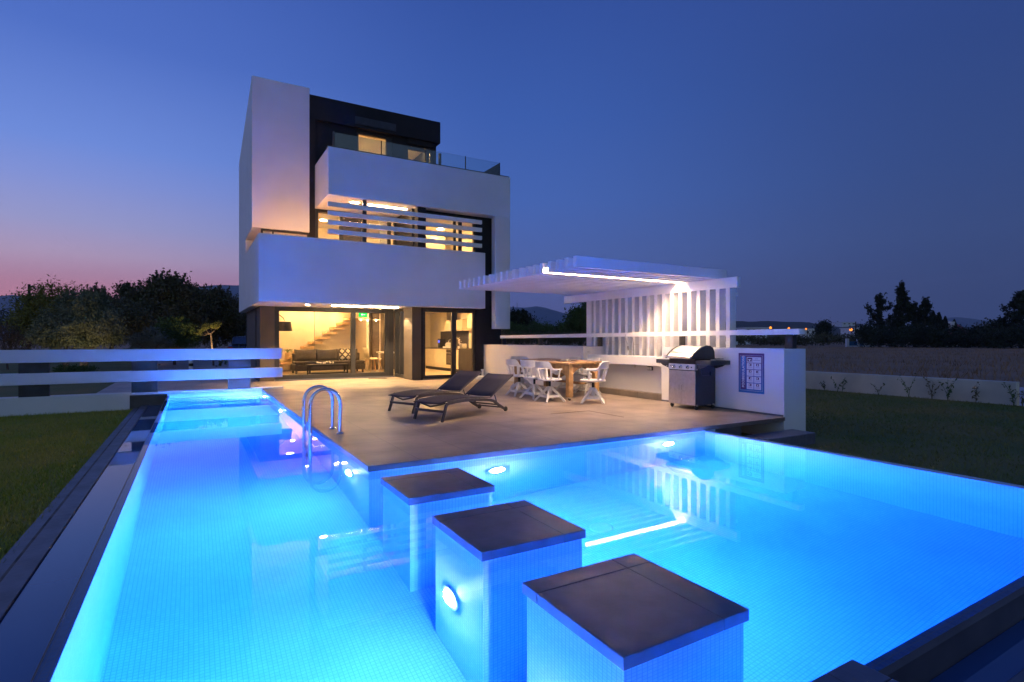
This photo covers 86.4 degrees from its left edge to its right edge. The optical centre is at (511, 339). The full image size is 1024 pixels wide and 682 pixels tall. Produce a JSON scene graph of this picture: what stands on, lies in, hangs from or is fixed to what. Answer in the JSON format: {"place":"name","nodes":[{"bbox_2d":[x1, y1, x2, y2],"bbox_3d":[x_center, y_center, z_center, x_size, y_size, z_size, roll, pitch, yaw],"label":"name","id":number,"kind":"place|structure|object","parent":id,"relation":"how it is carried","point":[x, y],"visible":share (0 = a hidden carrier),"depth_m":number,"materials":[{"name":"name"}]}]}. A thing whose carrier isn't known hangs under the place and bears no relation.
{"place":"outdoors","nodes":[
{"label":"outdoors","id":0,"kind":"place"},
{"bbox_2d":[0,409,132,562],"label":"lawn","id":1,"kind":"structure","parent":0,"point":[29,495],"depth_m":6.88,"materials":[{"name":"green plant"}]},
{"bbox_2d":[0,408,137,577],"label":"paving strip","id":2,"kind":"object","parent":1,"relation":"on","point":[11,555],"visible":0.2,"depth_m":4.77,"materials":[{"name":"stone"}]},
{"bbox_2d":[0,406,139,581],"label":"lawn edging","id":3,"kind":"object","parent":1,"relation":"on","point":[29,543],"visible":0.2,"depth_m":4.50,"materials":[{"name":"grey concrete"}]},
{"bbox_2d":[0,405,1023,681],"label":"gutter rim","id":4,"kind":"object","parent":1,"relation":"on","point":[20,575],"visible":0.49,"depth_m":4.06,"materials":[{"name":"stone"}]},
{"bbox_2d":[0,405,161,681],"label":"gutter water","id":5,"kind":"structure","parent":4,"relation":"in","point":[30,621],"depth_m":3.38,"materials":[{"name":"water"}]},
{"bbox_2d":[811,659,897,681],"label":"stepping block","id":6,"kind":"structure","parent":4,"relation":"on","point":[851,670],"depth_m":1.95,"materials":[{"name":"stone"}]},
{"bbox_2d":[929,619,1023,681],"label":"gutter floor","id":7,"kind":"structure","parent":4,"relation":"on","point":[1000,658],"depth_m":2.36,"materials":[{"name":"tile"}]},
{"bbox_2d":[0,360,196,396],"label":"garden ground","id":8,"kind":"structure","parent":0,"point":[59,389],"depth_m":15.44,"materials":[{"name":"green plant"}]},
{"bbox_2d":[0,323,40,369],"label":"dry shrub","id":9,"kind":"object","parent":8,"relation":"on","point":[11,340],"visible":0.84,"depth_m":23.05,"materials":[{"name":"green plant"}]},
{"bbox_2d":[0,274,87,362],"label":"feathery tree","id":10,"kind":"object","parent":8,"relation":"on","point":[31,302],"visible":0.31,"depth_m":29.21,"materials":[{"name":"green leaves"},{"name":"dark bark"}]},
{"bbox_2d":[15,287,88,368],"bbox_3d":[-18.223,-0.381,22.229,2.908,3.622,3.157,0,0,-30],"label":"olive tree","id":11,"kind":"object","parent":8,"relation":"on","point":[46,331],"visible":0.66,"depth_m":21.78,"materials":[{"name":"green plant"}]},
{"bbox_2d":[52,362,99,372],"bbox_3d":[-13.345,0.914,16.598,1.413,0.540,0.727,0,0,-4],"label":"shrub","id":12,"kind":"object","parent":8,"relation":"on","point":[76,368],"visible":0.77,"depth_m":16.51,"materials":[{"name":"green plant"}]},
{"bbox_2d":[53,286,131,365],"bbox_3d":[-16.408,-0.365,21.387,2.572,3.531,2.571,0,0,-30],"label":"olive tree","id":13,"kind":"object","parent":8,"relation":"on","point":[100,324],"visible":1,"depth_m":21.04,"materials":[{"name":"green plant"}]},
{"bbox_2d":[79,282,159,348],"bbox_3d":[-23.786,-1.062,32.609,6.444,5.015,3.759,0,0,22],"label":"wild olive","id":14,"kind":"object","parent":8,"relation":"on","point":[136,320],"visible":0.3,"depth_m":32.25,"materials":[{"name":"green plant"}]},
{"bbox_2d":[3,323,242,349],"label":"thicket","id":15,"kind":"object","parent":8,"relation":"on","point":[219,344],"visible":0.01,"depth_m":44.34,"materials":[{"name":"green plant"}]},
{"bbox_2d":[122,325,178,348],"bbox_3d":[-16.530,0.366,24.929,2.621,2.072,1.875,0,0,0],"label":"grey bush","id":16,"kind":"object","parent":8,"relation":"on","point":[149,341],"visible":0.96,"depth_m":24.66,"materials":[{"name":"green plant"}]},
{"bbox_2d":[108,268,218,334],"bbox_3d":[-23.950,-1.776,37.266,6.934,6.389,6.849,0,0,-30],"label":"carob tree","id":17,"kind":"object","parent":8,"relation":"on","point":[164,296],"visible":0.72,"depth_m":37.05,"materials":[{"name":"green plant"}]},
{"bbox_2d":[146,315,205,364],"bbox_3d":[-15.986,0.108,25.955,2.663,2.572,2.099,0,0,-30],"label":"round bush","id":18,"kind":"object","parent":8,"relation":"on","point":[182,334],"visible":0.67,"depth_m":25.77,"materials":[{"name":"green plant"}]},
{"bbox_2d":[193,320,221,365],"bbox_3d":[-14.091,0.220,25.251,1.384,2.208,0.966,0,0,45],"label":"young pine","id":19,"kind":"object","parent":8,"relation":"on","point":[208,325],"visible":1,"depth_m":25.05,"materials":[{"name":"green plant"}]},
{"bbox_2d":[191,282,245,348],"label":"carob tree","id":20,"kind":"object","parent":8,"relation":"on","point":[226,307],"visible":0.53,"depth_m":41.60,"materials":[{"name":"green plant"}]},
{"bbox_2d":[210,293,245,346],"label":"carob tree","id":21,"kind":"object","parent":8,"relation":"on","point":[237,333],"visible":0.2,"depth_m":43.95,"materials":[{"name":"green plant"}]},
{"bbox_2d":[239,76,509,381],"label":"modern house","id":22,"kind":"structure","parent":8,"relation":"on","point":[334,195],"depth_m":15.87,"materials":[{"name":"white paint"}]},
{"bbox_2d":[261,229,308,236],"bbox_3d":[-6.469,-2.254,15.561,1.280,1.677,0.080,0,0,-30],"label":"window","id":23,"kind":"structure","parent":22,"relation":"in","point":[269,230],"depth_m":15.51,"materials":[{"name":"metal"}]},
{"bbox_2d":[279,315,291,330],"bbox_3d":[-7.338,0.160,16.988,1.185,1.901,0.427,0,0,28],"label":"floor lamp","id":24,"kind":"object","parent":22,"relation":"on","point":[284,325],"visible":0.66,"depth_m":16.65,"materials":[{"name":"black fabric"}]},
{"bbox_2d":[279,312,358,368],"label":"staircase","id":25,"kind":"structure","parent":22,"relation":"attached to","point":[314,342],"depth_m":19.34,"materials":[{"name":"brown wood"}]},
{"bbox_2d":[283,349,293,356],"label":"potted plant","id":26,"kind":"object","parent":25,"relation":"on","point":[287,353],"visible":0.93,"depth_m":18.71,"materials":[{"name":"green plant"}]},
{"bbox_2d":[290,349,364,373],"bbox_3d":[-6.125,0.720,18.176,2.250,0.780,0.910,0,0,-30],"label":"sofa","id":27,"kind":"object","parent":22,"relation":"on","point":[301,359],"visible":0.89,"depth_m":17.97,"materials":[{"name":"grey fabric"}]},
{"bbox_2d":[339,348,349,359],"bbox_3d":[-5.629,0.500,18.367,0.400,0.400,0.166,0,0,-30],"label":"throw pillow","id":28,"kind":"object","parent":27,"relation":"on","point":[344,354],"visible":0.95,"depth_m":18.32,"materials":[{"name":"fabric"}]},
{"bbox_2d":[306,363,348,373],"bbox_3d":[-5.806,0.945,17.153,1.230,0.330,0.480,0,0,-30],"label":"coffee table","id":29,"kind":"object","parent":22,"relation":"on","point":[310,365],"visible":0.88,"depth_m":17.02,"materials":[{"name":"brown wood"}]},
{"bbox_2d":[274,306,388,379],"bbox_3d":[-5.396,0.109,16.541,3.360,2.121,0.110,0,0,-30],"label":"sliding door","id":30,"kind":"structure","parent":22,"relation":"in","point":[352,311],"depth_m":16.75,"materials":[{"name":"metal"}]},
{"bbox_2d":[315,209,395,244],"bbox_3d":[-4.735,-2.625,16.631,2.437,2.416,0.100,0,0,-30],"label":"sliding door","id":31,"kind":"structure","parent":22,"relation":"in","point":[316,210],"depth_m":16.35,"materials":[{"name":"metal"}]},
{"bbox_2d":[356,313,383,370],"bbox_3d":[-5.012,0.030,20.285,1.200,2.157,1.490,0,0,-30],"label":"partition","id":32,"kind":"object","parent":22,"relation":"on","point":[362,334],"visible":0.38,"depth_m":19.94,"materials":[{"name":"glass"}]},
{"bbox_2d":[363,348,379,371],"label":"dining chair","id":33,"kind":"object","parent":22,"relation":"on","point":[370,357],"visible":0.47,"depth_m":18.95,"materials":[{"name":"brown wood"}]},
{"bbox_2d":[364,348,381,371],"bbox_3d":[-4.735,0.699,18.477,0.468,0.826,0.514,0,0,45],"label":"dining chair","id":34,"kind":"object","parent":22,"relation":"on","point":[366,351],"visible":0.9,"depth_m":18.32,"materials":[{"name":"brown wood"}]},
{"bbox_2d":[357,132,391,155],"bbox_3d":[-4.321,-5.325,17.093,1.123,2.158,0.080,0,0,-30],"label":"window","id":35,"kind":"structure","parent":22,"relation":"in","point":[388,145],"depth_m":17.25,"materials":[{"name":"metal"}]},
{"bbox_2d":[394,308,403,377],"bbox_3d":[-3.485,0.116,16.996,0.060,2.135,0.990,0,0,-30],"label":"window","id":36,"kind":"structure","parent":22,"relation":"in","point":[398,313],"depth_m":16.96,"materials":[{"name":"glass"}]},
{"bbox_2d":[407,147,431,162],"bbox_3d":[-3.045,-5.224,17.838,0.868,1.957,0.080,0,0,-30],"label":"window","id":37,"kind":"structure","parent":22,"relation":"in","point":[427,152],"depth_m":17.93,"materials":[{"name":"metal"}]},
{"bbox_2d":[425,312,471,371],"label":"kitchen units","id":38,"kind":"object","parent":22,"relation":"on","point":[436,358],"visible":0.47,"depth_m":19.17,"materials":[{"name":"wood"}]},
{"bbox_2d":[438,339,445,347],"bbox_3d":[-2.609,0.147,20.200,0.235,0.334,0.200,0,0,-30],"label":"coffee machine","id":39,"kind":"object","parent":38,"relation":"on","point":[441,343],"visible":0.82,"depth_m":20.11,"materials":[{"name":"black metal"}]},
{"bbox_2d":[423,309,474,378],"bbox_3d":[-1.925,0.131,16.634,1.750,2.087,0.090,0,0,-30],"label":"sliding door","id":40,"kind":"structure","parent":22,"relation":"in","point":[453,312],"depth_m":16.65,"materials":[{"name":"metal"}]},
{"bbox_2d":[426,212,474,251],"bbox_3d":[-1.933,-2.675,16.629,1.770,2.258,0.090,0,0,-30],"label":"window","id":41,"kind":"structure","parent":22,"relation":"in","point":[454,223],"depth_m":16.76,"materials":[{"name":"metal"}]},
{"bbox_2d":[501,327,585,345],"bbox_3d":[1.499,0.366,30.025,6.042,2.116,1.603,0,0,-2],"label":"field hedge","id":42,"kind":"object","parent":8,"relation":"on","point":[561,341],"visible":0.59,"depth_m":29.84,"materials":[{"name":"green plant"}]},
{"bbox_2d":[391,233,444,248],"bbox_3d":[-3.306,-2.535,19.203,1.855,2.230,0.500,0,0,-30],"label":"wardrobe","id":43,"kind":"object","parent":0,"point":[435,246],"visible":0.16,"depth_m":19.25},
{"bbox_2d":[97,360,784,471],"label":"terrace","id":44,"kind":"structure","parent":0,"point":[377,435],"depth_m":8.15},
{"bbox_2d":[0,348,282,416],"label":"fence","id":45,"kind":"object","parent":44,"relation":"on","point":[33,378],"visible":0.9,"depth_m":11.70,"materials":[{"name":"white paint"}]},
{"bbox_2d":[302,385,343,441],"bbox_3d":[-2.449,1.527,7.035,0.455,1.846,0.540,0,0,-30],"label":"pool ladder","id":46,"kind":"object","parent":44,"relation":"attached to","point":[331,391],"visible":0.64,"depth_m":6.92,"materials":[{"name":"metal"}]},
{"bbox_2d":[388,370,481,413],"bbox_3d":[-1.316,0.901,9.656,0.598,0.612,1.802,0,0,36],"label":"sun lounger","id":47,"kind":"object","parent":44,"relation":"on","point":[459,380],"visible":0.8,"depth_m":9.71,"materials":[{"name":"grey fabric"}]},
{"bbox_2d":[413,373,513,422],"bbox_3d":[-0.726,0.901,8.736,0.598,0.612,1.802,0,0,36],"label":"sun lounger","id":48,"kind":"object","parent":44,"relation":"on","point":[489,384],"visible":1,"depth_m":8.89,"materials":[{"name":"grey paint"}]},
{"bbox_2d":[505,359,532,396],"bbox_3d":[0.121,0.814,11.630,0.543,0.795,0.521,0,0,-26],"label":"captains chair","id":49,"kind":"object","parent":44,"relation":"on","point":[518,385],"visible":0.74,"depth_m":11.49,"materials":[{"name":"white wood"}]},
{"bbox_2d":[510,356,530,387],"bbox_3d":[0.230,0.814,13.395,0.522,0.795,0.543,0,0,-25],"label":"captains chair","id":50,"kind":"object","parent":44,"relation":"on","point":[523,380],"visible":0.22,"depth_m":13.44,"materials":[{"name":"white wood"}]},
{"bbox_2d":[30,390,1023,681],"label":"swimming pool","id":51,"kind":"structure","parent":44,"relation":"in","point":[942,652],"depth_m":2.42,"materials":[{"name":"stone"}]},
{"bbox_2d":[381,468,494,505],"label":"stepping block","id":52,"kind":"structure","parent":51,"relation":"on","point":[413,489],"depth_m":4.47,"materials":[{"name":"stone"}]},
{"bbox_2d":[432,500,585,561],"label":"stepping block","id":53,"kind":"structure","parent":51,"relation":"on","point":[489,533],"depth_m":3.44,"materials":[{"name":"stone"}]},
{"bbox_2d":[32,392,1023,681],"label":"pool water","id":54,"kind":"structure","parent":51,"relation":"in","point":[252,536],"depth_m":3.15,"materials":[{"name":"blue liquid"}]},
{"bbox_2d":[522,553,748,670],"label":"stepping block","id":55,"kind":"structure","parent":51,"relation":"on","point":[627,612],"depth_m":2.44,"materials":[{"name":"stone"}]},
{"bbox_2d":[519,360,545,399],"bbox_3d":[0.432,0.814,11.097,0.543,0.795,0.522,0,0,-38],"label":"captains chair","id":56,"kind":"object","parent":44,"relation":"on","point":[529,364],"visible":0.78,"depth_m":10.98,"materials":[{"name":"white wood"}]},
{"bbox_2d":[534,361,565,402],"bbox_3d":[0.706,0.814,10.568,0.543,0.795,0.521,0,0,-30],"label":"captains chair","id":57,"kind":"object","parent":44,"relation":"on","point":[543,365],"visible":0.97,"depth_m":10.44,"materials":[{"name":"white wood"}]},
{"bbox_2d":[514,358,601,400],"bbox_3d":[0.978,0.829,11.891,1.240,0.742,2.547,0,0,-30],"label":"outdoor table","id":58,"kind":"object","parent":44,"relation":"on","point":[569,369],"visible":0.49,"depth_m":11.17,"materials":[{"name":"brown wood"}]},
{"bbox_2d":[556,357,580,390],"bbox_3d":[1.336,0.814,12.768,0.543,0.795,0.522,0,0,-35],"label":"captains chair","id":59,"kind":"object","parent":44,"relation":"on","point":[575,372],"visible":0.16,"depth_m":12.75,"materials":[{"name":"white wood"}]},
{"bbox_2d":[574,358,600,394],"bbox_3d":[1.706,0.814,12.134,0.543,0.795,0.521,0,0,-26],"label":"captains chair","id":60,"kind":"object","parent":44,"relation":"on","point":[586,387],"visible":0.38,"depth_m":12.09,"materials":[{"name":"white wood"}]},
{"bbox_2d":[580,361,608,403],"bbox_3d":[1.562,0.814,10.303,0.543,0.795,0.521,0,0,10],"label":"captains chair","id":61,"kind":"object","parent":44,"relation":"on","point":[593,390],"visible":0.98,"depth_m":10.16,"materials":[{"name":"white wood"}]},
{"bbox_2d":[459,255,740,355],"bbox_3d":[1.418,0.092,11.354,3.540,2.815,5.320,0,0,-30],"label":"pergola","id":62,"kind":"object","parent":44,"relation":"on","point":[612,293],"visible":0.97,"depth_m":10.99,"materials":[{"name":"white paint"}]},
{"bbox_2d":[656,345,729,409],"bbox_3d":[3.119,0.651,9.586,0.616,1.097,1.234,0,0,-30],"label":"gas grill","id":63,"kind":"object","parent":44,"relation":"on","point":[691,368],"visible":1,"depth_m":9.40,"materials":[{"name":"silver metal"}]},
{"bbox_2d":[669,370,681,403],"bbox_3d":[2.867,0.835,9.607,0.051,0.580,0.295,0,0,-30],"label":"door","id":64,"kind":"structure","parent":63,"relation":"in","point":[675,376],"depth_m":9.60,"materials":[{"name":"metal"}]},
{"bbox_2d":[681,371,695,405],"bbox_3d":[3.017,0.835,9.350,0.051,0.580,0.290,0,0,-30],"label":"door","id":65,"kind":"structure","parent":63,"relation":"in","point":[688,387],"depth_m":9.34,"materials":[{"name":"metal"}]},
{"bbox_2d":[460,343,466,348],"bbox_3d":[-1.654,0.224,18.431,0.170,0.176,0.260,0,0,-30],"label":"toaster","id":66,"kind":"object","parent":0,"point":[463,345],"visible":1,"depth_m":18.34,"materials":[{"name":"metal"}]},
{"bbox_2d":[474,369,484,379],"bbox_3d":[-0.885,1.050,16.390,0.560,0.300,0.560,0,0,-30],"label":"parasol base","id":67,"kind":"object","parent":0,"point":[480,377],"visible":0.67,"depth_m":16.21,"materials":[{"name":"white stone"}]},
{"bbox_2d":[0,285,1018,339],"bbox_3d":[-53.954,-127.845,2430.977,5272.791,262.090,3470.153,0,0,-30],"label":"hills","id":68,"kind":"structure","parent":0,"point":[552,317],"depth_m":2175.86,"materials":[{"name":"plant"}]},
{"bbox_2d":[0,340,1023,386],"bbox_3d":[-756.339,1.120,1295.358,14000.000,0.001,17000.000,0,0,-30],"label":"ground","id":69,"kind":"structure","parent":0,"point":[989,375],"depth_m":30.22,"materials":[{"name":"soil"}]},
{"bbox_2d":[0,308,21,349],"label":"dark hedge","id":70,"kind":"object","parent":69,"relation":"on","point":[4,315],"visible":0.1,"depth_m":45.43,"materials":[{"name":"green plant"}]},
{"bbox_2d":[228,336,245,347],"bbox_3d":[-15.962,0.520,32.993,1.760,1.400,4.215,0,0,-20],"label":"parked car","id":71,"kind":"object","parent":69,"relation":"on","point":[240,341],"visible":0.07,"depth_m":31.37,"materials":[{"name":"blue paint"}]},
{"bbox_2d":[505,306,538,344],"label":"dark conifer","id":72,"kind":"object","parent":69,"relation":"on","point":[522,316],"visible":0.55,"depth_m":59.60,"materials":[{"name":"green plant"}]},
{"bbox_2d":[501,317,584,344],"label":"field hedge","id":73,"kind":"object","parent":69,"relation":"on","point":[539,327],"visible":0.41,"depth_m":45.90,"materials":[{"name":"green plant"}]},
{"bbox_2d":[558,302,585,345],"bbox_3d":[5.069,-0.834,38.004,3.438,4.220,2.685,0,0,-30],"label":"broad tree","id":74,"kind":"object","parent":69,"relation":"on","point":[577,322],"visible":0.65,"depth_m":37.65,"materials":[{"name":"green plant"}]},
{"bbox_2d":[736,327,768,338],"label":"house","id":75,"kind":"structure","parent":69,"relation":"on","point":[752,328],"depth_m":150.00,"materials":[{"name":"white paint"}]},
{"bbox_2d":[736,331,841,345],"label":"hedge","id":76,"kind":"object","parent":69,"relation":"on","point":[822,338],"visible":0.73,"depth_m":94.29,"materials":[{"name":"green plant"}]},
{"bbox_2d":[800,329,814,337],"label":"house","id":77,"kind":"structure","parent":69,"relation":"on","point":[810,331],"depth_m":140.00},
{"bbox_2d":[809,317,837,344],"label":"lone tree","id":78,"kind":"object","parent":69,"relation":"on","point":[826,326],"visible":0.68,"depth_m":104.48,"materials":[{"name":"green plant"}]},
{"bbox_2d":[839,328,858,340],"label":"house","id":79,"kind":"structure","parent":69,"relation":"on","point":[845,330],"depth_m":153.25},
{"bbox_2d":[827,332,872,344],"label":"hedge","id":80,"kind":"object","parent":69,"relation":"on","point":[843,337],"visible":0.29,"depth_m":109.35,"materials":[{"name":"green plant"}]},
{"bbox_2d":[845,339,874,346],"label":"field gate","id":81,"kind":"structure","parent":69,"relation":"on","point":[848,343],"depth_m":80.10,"materials":[{"name":"metal"}]},
{"bbox_2d":[863,292,901,346],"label":"conifer tree","id":82,"kind":"object","parent":69,"relation":"on","point":[877,316],"visible":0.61,"depth_m":77.86,"materials":[{"name":"green plant"}]},
{"bbox_2d":[885,280,922,346],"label":"conifer tree","id":83,"kind":"object","parent":69,"relation":"on","point":[903,305],"visible":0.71,"depth_m":75.63,"materials":[{"name":"green plant"}]},
{"bbox_2d":[806,371,1018,405],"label":"field wall","id":84,"kind":"structure","parent":69,"relation":"on","point":[992,391],"depth_m":14.48,"materials":[{"name":"concrete"}]},
{"bbox_2d":[910,301,917,346],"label":"conifer tree","id":85,"kind":"object","parent":69,"relation":"on","point":[915,303],"visible":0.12,"depth_m":79.86,"materials":[{"name":"green plant"}]},
{"bbox_2d":[848,318,994,347],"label":"dark thicket","id":86,"kind":"object","parent":69,"relation":"on","point":[963,337],"visible":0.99,"depth_m":72.16,"materials":[{"name":"green plant"}]},
{"bbox_2d":[911,296,937,346],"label":"conifer tree","id":87,"kind":"object","parent":69,"relation":"on","point":[923,309],"visible":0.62,"depth_m":77.84,"materials":[{"name":"green plant"}]},
{"bbox_2d":[934,312,943,328],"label":"cypress tree","id":88,"kind":"object","parent":69,"relation":"on","point":[939,317],"visible":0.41,"depth_m":78.80,"materials":[{"name":"green plant"}]},
{"bbox_2d":[943,316,948,329],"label":"cypress tree","id":89,"kind":"object","parent":69,"relation":"on","point":[945,320],"visible":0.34,"depth_m":81.82,"materials":[{"name":"green plant"}]},
{"bbox_2d":[971,318,1016,347],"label":"round tree","id":90,"kind":"object","parent":69,"relation":"on","point":[981,345],"visible":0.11,"depth_m":73.57,"materials":[{"name":"green plant"}]},
{"bbox_2d":[976,321,1023,348],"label":"dark thicket","id":91,"kind":"object","parent":69,"relation":"on","point":[1004,337],"visible":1,"depth_m":65.89,"materials":[{"name":"green plant"}]},
{"bbox_2d":[984,290,1023,347],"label":"conifer tree","id":92,"kind":"object","parent":69,"relation":"on","point":[1014,316],"visible":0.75,"depth_m":70.34,"materials":[{"name":"green plant"}]},
{"bbox_2d":[0,0,1023,405],"label":"sky","id":93,"kind":"structure","parent":0,"point":[825,156],"materials":[{"name":"blue"}]},
{"bbox_2d":[736,321,888,341],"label":"ridge","id":94,"kind":"structure","parent":0,"point":[782,325],"depth_m":371.63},
{"bbox_2d":[832,322,856,326],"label":"house","id":95,"kind":"structure","parent":94,"relation":"on","point":[843,324],"depth_m":420.00,"materials":[{"name":"white paint"}]},
{"bbox_2d":[736,345,1023,381],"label":"field grass","id":96,"kind":"structure","parent":0,"point":[924,370],"depth_m":26.15,"materials":[{"name":"plant"}]},
{"bbox_2d":[741,389,1023,484],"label":"side lawn","id":97,"kind":"structure","parent":0,"point":[821,440],"depth_m":8.78,"materials":[{"name":"green plant"}]},
{"bbox_2d":[484,344,805,433],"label":"terrace wall","id":98,"kind":"structure","parent":97,"relation":"on","point":[784,395],"depth_m":9.43,"materials":[{"name":"white paint"}]},
{"bbox_2d":[625,334,633,355],"bbox_3d":[2.625,0.111,11.868,0.353,0.488,0.083,0,0,39],"label":"kitchen tap","id":99,"kind":"object","parent":98,"relation":"on","point":[628,346],"visible":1,"depth_m":11.89,"materials":[{"name":"metal"}]},
{"bbox_2d":[500,329,804,348],"bbox_3d":[2.129,-0.001,12.736,0.150,0.332,9.650,0,0,-30],"label":"wall handrail","id":100,"kind":"object","parent":98,"relation":"on","point":[790,342],"depth_m":10.63,"materials":[{"name":"white paint"}]},
{"bbox_2d":[739,353,763,393],"bbox_3d":[3.907,0.553,8.907,0.008,0.650,0.470,0,0,-30],"label":"pool poster","id":101,"kind":"object","parent":98,"relation":"attached to","point":[751,372],"visible":1,"depth_m":8.90,"materials":[{"name":"paper"}]},
{"bbox_2d":[715,426,740,435],"bbox_3d":[3.056,1.829,7.821,0.545,1.143,0.134,0,0,-30],"label":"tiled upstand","id":102,"kind":"object","parent":97,"relation":"on","point":[734,430],"visible":0.14,"depth_m":7.80,"materials":[{"name":"tile"}]},
{"bbox_2d":[745,429,814,445],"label":"step block","id":103,"kind":"structure","parent":97,"relation":"on","point":[796,437],"depth_m":7.91,"materials":[{"name":"stone"}]},
{"bbox_2d":[897,373,916,396],"bbox_3d":[10.527,1.218,14.488,0.467,0.666,0.192,0,0,44],"label":"wall weed","id":104,"kind":"object","parent":97,"relation":"on","point":[903,383],"depth_m":14.50,"materials":[{"name":"green plant"}]},
{"bbox_2d":[922,376,943,397],"bbox_3d":[10.879,1.260,14.070,0.234,0.582,0.456,0,0,-30],"label":"wall weed","id":105,"kind":"object","parent":97,"relation":"on","point":[932,395],"depth_m":14.09,"materials":[{"name":"green plant"}]},
{"bbox_2d":[937,377,958,399],"bbox_3d":[11.014,1.225,13.741,0.325,0.653,0.404,0,0,5],"label":"wall weed","id":106,"kind":"object","parent":97,"relation":"on","point":[948,394],"depth_m":13.70,"materials":[{"name":"green plant"}]},
{"bbox_2d":[971,382,979,399],"bbox_3d":[11.298,1.280,13.254,0.399,0.542,0.167,0,0,-40],"label":"wall weed","id":107,"kind":"object","parent":97,"relation":"on","point":[976,392],"depth_m":13.22,"materials":[{"name":"green plant"}]},
{"bbox_2d":[1002,382,1023,405],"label":"wall weed","id":108,"kind":"object","parent":97,"relation":"on","point":[1012,400],"depth_m":12.67,"materials":[{"name":"green plant"}]},
{"bbox_2d":[1014,389,1023,405],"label":"wall weed","id":109,"kind":"object","parent":97,"relation":"on","point":[1022,400],"depth_m":12.50,"materials":[{"name":"green plant"}]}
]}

